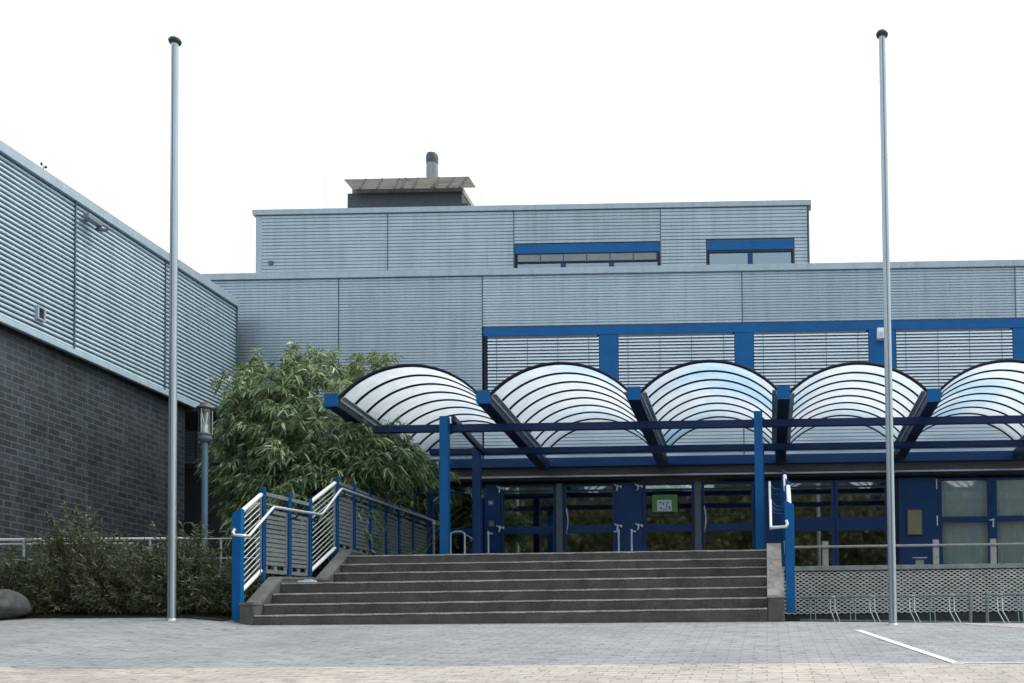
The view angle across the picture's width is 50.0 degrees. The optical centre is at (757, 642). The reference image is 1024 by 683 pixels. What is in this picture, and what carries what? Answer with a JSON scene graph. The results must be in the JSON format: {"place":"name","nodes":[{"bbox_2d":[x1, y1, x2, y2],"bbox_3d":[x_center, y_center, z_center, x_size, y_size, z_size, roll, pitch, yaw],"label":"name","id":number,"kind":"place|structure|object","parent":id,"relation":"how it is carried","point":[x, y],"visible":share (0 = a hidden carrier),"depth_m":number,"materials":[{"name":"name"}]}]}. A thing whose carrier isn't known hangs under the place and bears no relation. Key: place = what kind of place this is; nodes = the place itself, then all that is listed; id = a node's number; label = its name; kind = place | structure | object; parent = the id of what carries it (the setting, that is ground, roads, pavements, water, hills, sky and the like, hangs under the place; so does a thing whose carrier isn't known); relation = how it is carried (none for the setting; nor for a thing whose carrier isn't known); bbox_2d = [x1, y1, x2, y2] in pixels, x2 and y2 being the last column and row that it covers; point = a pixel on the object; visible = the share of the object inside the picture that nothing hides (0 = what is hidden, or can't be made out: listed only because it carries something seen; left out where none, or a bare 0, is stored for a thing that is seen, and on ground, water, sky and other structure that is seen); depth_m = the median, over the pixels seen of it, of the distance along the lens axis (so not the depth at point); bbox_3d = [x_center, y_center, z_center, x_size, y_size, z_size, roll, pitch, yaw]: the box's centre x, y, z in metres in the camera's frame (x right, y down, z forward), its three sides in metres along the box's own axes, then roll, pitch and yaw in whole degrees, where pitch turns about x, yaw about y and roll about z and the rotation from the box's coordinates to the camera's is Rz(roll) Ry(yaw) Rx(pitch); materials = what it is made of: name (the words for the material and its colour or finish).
{"place":"outdoors","nodes":[
{"label":"outdoors","id":0,"kind":"place"},
{"bbox_2d":[344,176,475,207],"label":"plant house","id":1,"kind":"structure","parent":0,"point":[411,192],"depth_m":33.66,"materials":[{"name":"metal"}]},
{"bbox_2d":[426,151,438,176],"bbox_3d":[-10.726,-15.186,34.574,0.400,1.900,0.400,-1,-2,1],"label":"chimney pipe","id":2,"kind":"object","parent":1,"relation":"on","point":[432,158],"visible":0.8,"depth_m":34.43,"materials":[{"name":"silver metal"}]},
{"bbox_2d":[0,617,1023,669],"bbox_3d":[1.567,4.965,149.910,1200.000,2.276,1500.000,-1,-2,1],"label":"plaza ground","id":3,"kind":"structure","parent":0,"point":[35,643],"depth_m":10.73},
{"bbox_2d":[0,589,31,618],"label":"boulder","id":4,"kind":"object","parent":3,"relation":"on","point":[14,604],"visible":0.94,"depth_m":12.87,"materials":[{"name":"stone"}]},
{"bbox_2d":[0,140,242,602],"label":"side hall","id":5,"kind":"structure","parent":3,"relation":"on","point":[84,358],"depth_m":16.97,"materials":[{"name":"metal"}]},
{"bbox_2d":[83,213,107,231],"bbox_3d":[-10.663,-6.741,16.870,0.192,0.190,0.385,-1,-2,16],"label":"floodlight","id":6,"kind":"object","parent":5,"relation":"attached to","point":[93,220],"visible":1,"depth_m":16.80,"materials":[{"name":"grey metal"}]},
{"bbox_2d":[24,600,231,620],"bbox_3d":[-8.578,-0.444,16.992,3.920,0.666,7.850,-1,-2,1],"label":"planting bed","id":7,"kind":"object","parent":3,"relation":"on","point":[222,616],"visible":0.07,"depth_m":13.40,"materials":[{"name":"soil"}]},
{"bbox_2d":[0,540,64,613],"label":"shrub","id":8,"kind":"object","parent":7,"relation":"on","point":[7,570],"visible":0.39,"depth_m":13.68,"materials":[{"name":"green plant"}]},
{"bbox_2d":[11,493,136,614],"bbox_3d":[-8.903,-1.130,13.667,1.673,1.649,1.375,-1,-2,1],"label":"shrub","id":9,"kind":"object","parent":7,"relation":"on","point":[43,566],"visible":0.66,"depth_m":13.48,"materials":[{"name":"green plant"}]},
{"bbox_2d":[51,537,196,614],"bbox_3d":[-8.229,-0.855,13.568,1.857,1.056,1.339,-1,-2,1],"label":"shrub","id":10,"kind":"object","parent":7,"relation":"on","point":[116,570],"visible":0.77,"depth_m":13.36,"materials":[{"name":"green plant"}]},
{"bbox_2d":[0,537,257,611],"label":"garden railing","id":11,"kind":"object","parent":7,"relation":"on","point":[23,544],"visible":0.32,"depth_m":14.25,"materials":[{"name":"metal"}]},
{"bbox_2d":[122,518,246,614],"bbox_3d":[-7.428,-0.979,13.592,1.452,1.345,1.345,-2,-2,30],"label":"shrub","id":12,"kind":"object","parent":7,"relation":"on","point":[198,559],"visible":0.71,"depth_m":13.41,"materials":[{"name":"green plant"}]},
{"bbox_2d":[196,402,213,595],"bbox_3d":[-8.258,-2.017,15.669,0.250,3.170,0.250,-1,-2,1],"label":"street lamp","id":13,"kind":"object","parent":7,"relation":"on","point":[204,437],"visible":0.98,"depth_m":15.65,"materials":[{"name":"metal"}]},
{"bbox_2d":[193,345,330,589],"bbox_3d":[-8.427,-2.807,18.240,2.559,4.843,2.553,-1,-2,1],"label":"bamboo","id":14,"kind":"object","parent":7,"relation":"on","point":[230,414],"visible":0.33,"depth_m":17.84,"materials":[{"name":"plant"}]},
{"bbox_2d":[219,339,399,576],"bbox_3d":[-7.560,-2.895,17.890,3.002,4.974,2.955,-1,-2,1],"label":"bamboo","id":15,"kind":"object","parent":7,"relation":"on","point":[290,427],"visible":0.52,"depth_m":17.50,"materials":[{"name":"plant"}]},
{"bbox_2d":[341,350,404,543],"bbox_3d":[-7.490,-3.138,20.441,1.379,5.332,1.147,-1,-2,1],"label":"bamboo","id":16,"kind":"object","parent":7,"relation":"on","point":[355,372],"visible":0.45,"depth_m":20.37,"materials":[{"name":"plant"}]},
{"bbox_2d":[269,414,487,564],"bbox_3d":[-6.730,-2.200,18.530,2.689,3.516,3.876,-1,-2,17],"label":"bamboo","id":17,"kind":"object","parent":7,"relation":"on","point":[415,458],"visible":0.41,"depth_m":17.58,"materials":[{"name":"plant"}]},
{"bbox_2d":[166,36,181,620],"bbox_3d":[-7.197,-3.856,12.921,0.154,7.352,0.154,-1,-2,1],"label":"flagpole","id":18,"kind":"object","parent":3,"relation":"on","point":[175,42],"visible":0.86,"depth_m":12.88,"materials":[{"name":"metal"}]},
{"bbox_2d":[185,547,265,615],"bbox_3d":[-6.837,-0.788,13.735,1.092,0.964,1.119,-1,-2,1],"label":"shrub","id":19,"kind":"object","parent":3,"relation":"on","point":[250,591],"visible":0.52,"depth_m":13.56,"materials":[{"name":"green plant"}]},
{"bbox_2d":[231,476,435,620],"bbox_3d":[-6.451,-1.415,16.793,0.235,2.518,7.564,-1,-2,1],"label":"stair railing","id":20,"kind":"object","parent":3,"relation":"on","point":[239,587],"visible":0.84,"depth_m":15.23,"materials":[{"name":"blue metal"}]},
{"bbox_2d":[239,543,784,624],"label":"entrance stairs","id":21,"kind":"structure","parent":3,"relation":"on","point":[351,587],"depth_m":13.53,"materials":[{"name":"concrete"}]},
{"bbox_2d":[298,580,316,581],"bbox_3d":[-5.944,-0.818,13.851,0.220,0.031,0.060,-1,-2,1],"label":"paper scrap","id":22,"kind":"object","parent":21,"relation":"on","point":[308,581],"visible":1,"depth_m":13.82,"materials":[{"name":"white paper"}]},
{"bbox_2d":[432,522,435,553],"bbox_3d":[-6.311,-1.728,20.441,0.070,1.280,0.067,-1,-2,1],"label":"end post","id":23,"kind":"object","parent":21,"relation":"on","point":[433,537],"visible":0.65,"depth_m":20.43,"materials":[{"name":"grey metal"}]},
{"bbox_2d":[768,469,794,612],"bbox_3d":[0.321,-1.518,15.599,0.310,2.456,5.314,-1,-2,1],"label":"stair railing","id":24,"kind":"object","parent":21,"relation":"on","point":[787,529],"visible":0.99,"depth_m":13.12,"materials":[{"name":"blue metal"}]},
{"bbox_2d":[184,200,1023,599],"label":"school building","id":25,"kind":"structure","parent":3,"relation":"on","point":[490,298],"depth_m":21.61,"materials":[{"name":"grey metal"}]},
{"bbox_2d":[488,500,493,505],"bbox_3d":[-5.514,-2.891,21.675,0.120,0.110,0.015,-1,-2,1],"label":"door sign","id":26,"kind":"object","parent":25,"relation":"attached to","point":[490,502],"visible":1,"depth_m":21.67,"materials":[{"name":"blue paper"}]},
{"bbox_2d":[489,521,493,526],"bbox_3d":[-5.503,-2.457,21.655,0.110,0.120,0.023,-1,-2,1],"label":"intercom","id":27,"kind":"object","parent":25,"relation":"attached to","point":[491,523],"visible":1,"depth_m":21.65,"materials":[{"name":"metal"}]},
{"bbox_2d":[496,484,555,552],"bbox_3d":[-4.770,-2.226,21.665,1.230,2.100,0.148,-1,-2,1],"label":"door","id":28,"kind":"structure","parent":25,"relation":"in","point":[528,512],"depth_m":21.70,"materials":[{"name":"blue paint"}]},
{"bbox_2d":[488,335,599,391],"bbox_3d":[-4.405,-5.645,21.614,2.313,1.339,0.134,-1,-2,1],"label":"window","id":29,"kind":"structure","parent":25,"relation":"in","point":[496,379],"depth_m":21.57,"materials":[{"name":"blue paint"}]},
{"bbox_2d":[515,251,659,267],"bbox_3d":[-4.602,-9.054,28.391,3.920,3.040,0.032,-1,-2,1],"label":"window","id":30,"kind":"structure","parent":25,"relation":"in","point":[638,257],"depth_m":28.43,"materials":[{"name":"grey glass"}]},
{"bbox_2d":[563,483,621,551],"bbox_3d":[-3.404,-2.245,21.646,1.223,2.100,0.158,-1,-2,1],"label":"door","id":31,"kind":"structure","parent":25,"relation":"in","point":[589,510],"depth_m":21.68,"materials":[{"name":"blue paint"}]},
{"bbox_2d":[635,482,694,550],"bbox_3d":[-1.913,-2.266,21.636,1.225,2.100,0.148,-1,-2,1],"label":"door","id":32,"kind":"structure","parent":25,"relation":"in","point":[662,531],"depth_m":21.66,"materials":[{"name":"blue paint"}]},
{"bbox_2d":[652,494,677,511],"bbox_3d":[-1.924,-2.885,21.680,0.520,0.360,0.012,-1,-2,1],"label":"poster","id":33,"kind":"object","parent":32,"relation":"attached to","point":[664,503],"visible":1,"depth_m":21.68,"materials":[{"name":"green paper"}]},
{"bbox_2d":[618,333,734,388],"bbox_3d":[-1.668,-5.683,21.587,2.398,1.339,0.134,-1,-2,1],"label":"window","id":34,"kind":"structure","parent":25,"relation":"in","point":[693,340],"depth_m":21.55,"materials":[{"name":"blue paint"}]},
{"bbox_2d":[701,481,754,549],"bbox_3d":[-0.613,-2.284,21.618,1.095,2.100,0.158,-1,-2,1],"label":"door","id":35,"kind":"structure","parent":25,"relation":"in","point":[727,507],"depth_m":21.66,"materials":[{"name":"blue paint"}]},
{"bbox_2d":[707,249,792,264],"bbox_3d":[-0.193,-9.115,28.347,2.320,3.040,0.032,-1,-2,1],"label":"window","id":36,"kind":"structure","parent":25,"relation":"in","point":[750,253],"depth_m":28.39,"materials":[{"name":"blue paint"}]},
{"bbox_2d":[753,330,868,389],"bbox_3d":[1.094,-5.721,21.559,2.363,1.339,0.134,-1,-2,1],"label":"window","id":37,"kind":"structure","parent":25,"relation":"in","point":[812,364],"depth_m":21.52,"materials":[{"name":"blue paint"}]},
{"bbox_2d":[877,328,883,339],"bbox_3d":[2.497,-6.306,21.427,0.140,0.220,0.160,-1,-2,1],"label":"wall lamp","id":38,"kind":"object","parent":25,"relation":"attached to","point":[880,333],"visible":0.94,"depth_m":21.35,"materials":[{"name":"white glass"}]},
{"bbox_2d":[906,509,922,535],"bbox_3d":[3.216,-2.478,21.553,0.330,0.540,0.041,-1,-2,1],"label":"notice board","id":39,"kind":"object","parent":25,"relation":"attached to","point":[914,518],"visible":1,"depth_m":21.53,"materials":[{"name":"beige paper"}]},
{"bbox_2d":[895,328,1012,388],"bbox_3d":[4.023,-5.762,21.530,2.393,1.339,0.134,-1,-2,1],"label":"window","id":40,"kind":"structure","parent":25,"relation":"in","point":[977,331],"depth_m":21.49,"materials":[{"name":"blue paint"}]},
{"bbox_2d":[936,477,994,563],"bbox_3d":[4.263,-2.351,21.575,1.186,2.100,0.147,-1,-2,1],"label":"door","id":41,"kind":"structure","parent":25,"relation":"in","point":[988,518],"depth_m":21.58,"materials":[{"name":"blue paint"}]},
{"bbox_2d":[991,477,1023,562],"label":"door","id":42,"kind":"structure","parent":25,"relation":"in","point":[993,479],"depth_m":21.57,"materials":[{"name":"blue paint"}]},
{"bbox_2d":[800,591,971,622],"bbox_3d":[2.001,-0.514,16.288,2.690,0.578,0.371,-1,-2,1],"label":"bicycle stand","id":43,"kind":"object","parent":3,"relation":"on","point":[969,594],"visible":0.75,"depth_m":16.39,"materials":[{"name":"metal"}]},
{"bbox_2d":[876,29,897,624],"bbox_3d":[1.580,-3.842,12.828,0.154,7.444,0.154,-1,-2,1],"label":"flagpole","id":44,"kind":"object","parent":3,"relation":"on","point":[881,35],"visible":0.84,"depth_m":12.79,"materials":[{"name":"metal"}]},
{"bbox_2d":[782,563,1023,622],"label":"lattice wall","id":45,"kind":"structure","parent":3,"relation":"on","point":[978,580],"depth_m":18.78,"materials":[{"name":"metal"}]},
{"bbox_2d":[794,539,1023,565],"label":"terrace guard rail","id":46,"kind":"object","parent":45,"relation":"on","point":[935,545],"visible":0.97,"depth_m":18.83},
{"bbox_2d":[784,569,1023,572],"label":"entrance terrace","id":47,"kind":"structure","parent":3,"relation":"on","point":[885,571],"depth_m":18.98,"materials":[{"name":"concrete"}]},
{"bbox_2d":[450,531,471,553],"bbox_3d":[-5.645,-1.682,20.133,0.529,0.947,0.034,-1,-2,1],"label":"leaning rail","id":48,"kind":"object","parent":47,"relation":"on","point":[464,540],"visible":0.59,"depth_m":20.13,"materials":[{"name":"metal"}]},
{"bbox_2d":[487,531,492,552],"bbox_3d":[-5.186,-1.683,20.328,0.113,0.970,0.044,-1,-2,1],"label":"door stop post","id":49,"kind":"object","parent":47,"relation":"on","point":[488,533],"depth_m":20.32,"materials":[{"name":"metal"}]},
{"bbox_2d":[614,529,619,550],"bbox_3d":[-2.726,-1.717,20.303,0.113,0.970,0.044,-1,-2,1],"label":"door stop post","id":50,"kind":"object","parent":47,"relation":"on","point":[618,531],"depth_m":20.30,"materials":[{"name":"metal"}]},
{"bbox_2d":[630,529,635,550],"bbox_3d":[-2.407,-1.721,20.300,0.113,0.970,0.044,-1,-2,1],"label":"door stop post","id":51,"kind":"object","parent":47,"relation":"on","point":[631,536],"depth_m":20.30,"materials":[{"name":"metal"}]},
{"bbox_2d":[324,359,1023,553],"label":"entrance canopy","id":52,"kind":"object","parent":47,"relation":"on","point":[535,414],"visible":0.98,"depth_m":18.16,"materials":[{"name":"paint"}]},
{"bbox_2d":[856,630,963,663],"bbox_3d":[1.435,0.016,10.461,0.085,0.445,3.024,0,-2,-11],"label":"bay marking","id":53,"kind":"object","parent":3,"relation":"on","point":[913,648],"visible":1,"depth_m":10.22,"materials":[{"name":"paint"}]},
{"bbox_2d":[985,591,1023,622],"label":"bicycle stand","id":54,"kind":"object","parent":3,"relation":"on","point":[987,595],"visible":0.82,"depth_m":16.38,"materials":[{"name":"metal"}]},
{"bbox_2d":[0,663,1023,682],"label":"sandy paving","id":55,"kind":"structure","parent":0,"point":[821,673],"depth_m":8.54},
{"bbox_2d":[955,662,1023,662],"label":"bay edge marking","id":56,"kind":"object","parent":55,"relation":"on","point":[989,662],"visible":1,"depth_m":9.03,"materials":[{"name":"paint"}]},
{"bbox_2d":[0,0,1023,273],"label":"sky","id":57,"kind":"structure","parent":0,"point":[282,102],"materials":[{"name":"white"}]},
{"bbox_2d":[911,557,926,564],"bbox_3d":[3.155,-1.489,20.534,0.280,0.352,0.240,-1,-2,1],"label":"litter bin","id":58,"kind":"object","parent":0,"point":[919,560],"visible":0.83,"depth_m":20.46,"materials":[{"name":"metal"}]},
{"bbox_2d":[956,623,1023,627],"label":"rosy paving","id":59,"kind":"structure","parent":0,"point":[1007,625],"depth_m":12.75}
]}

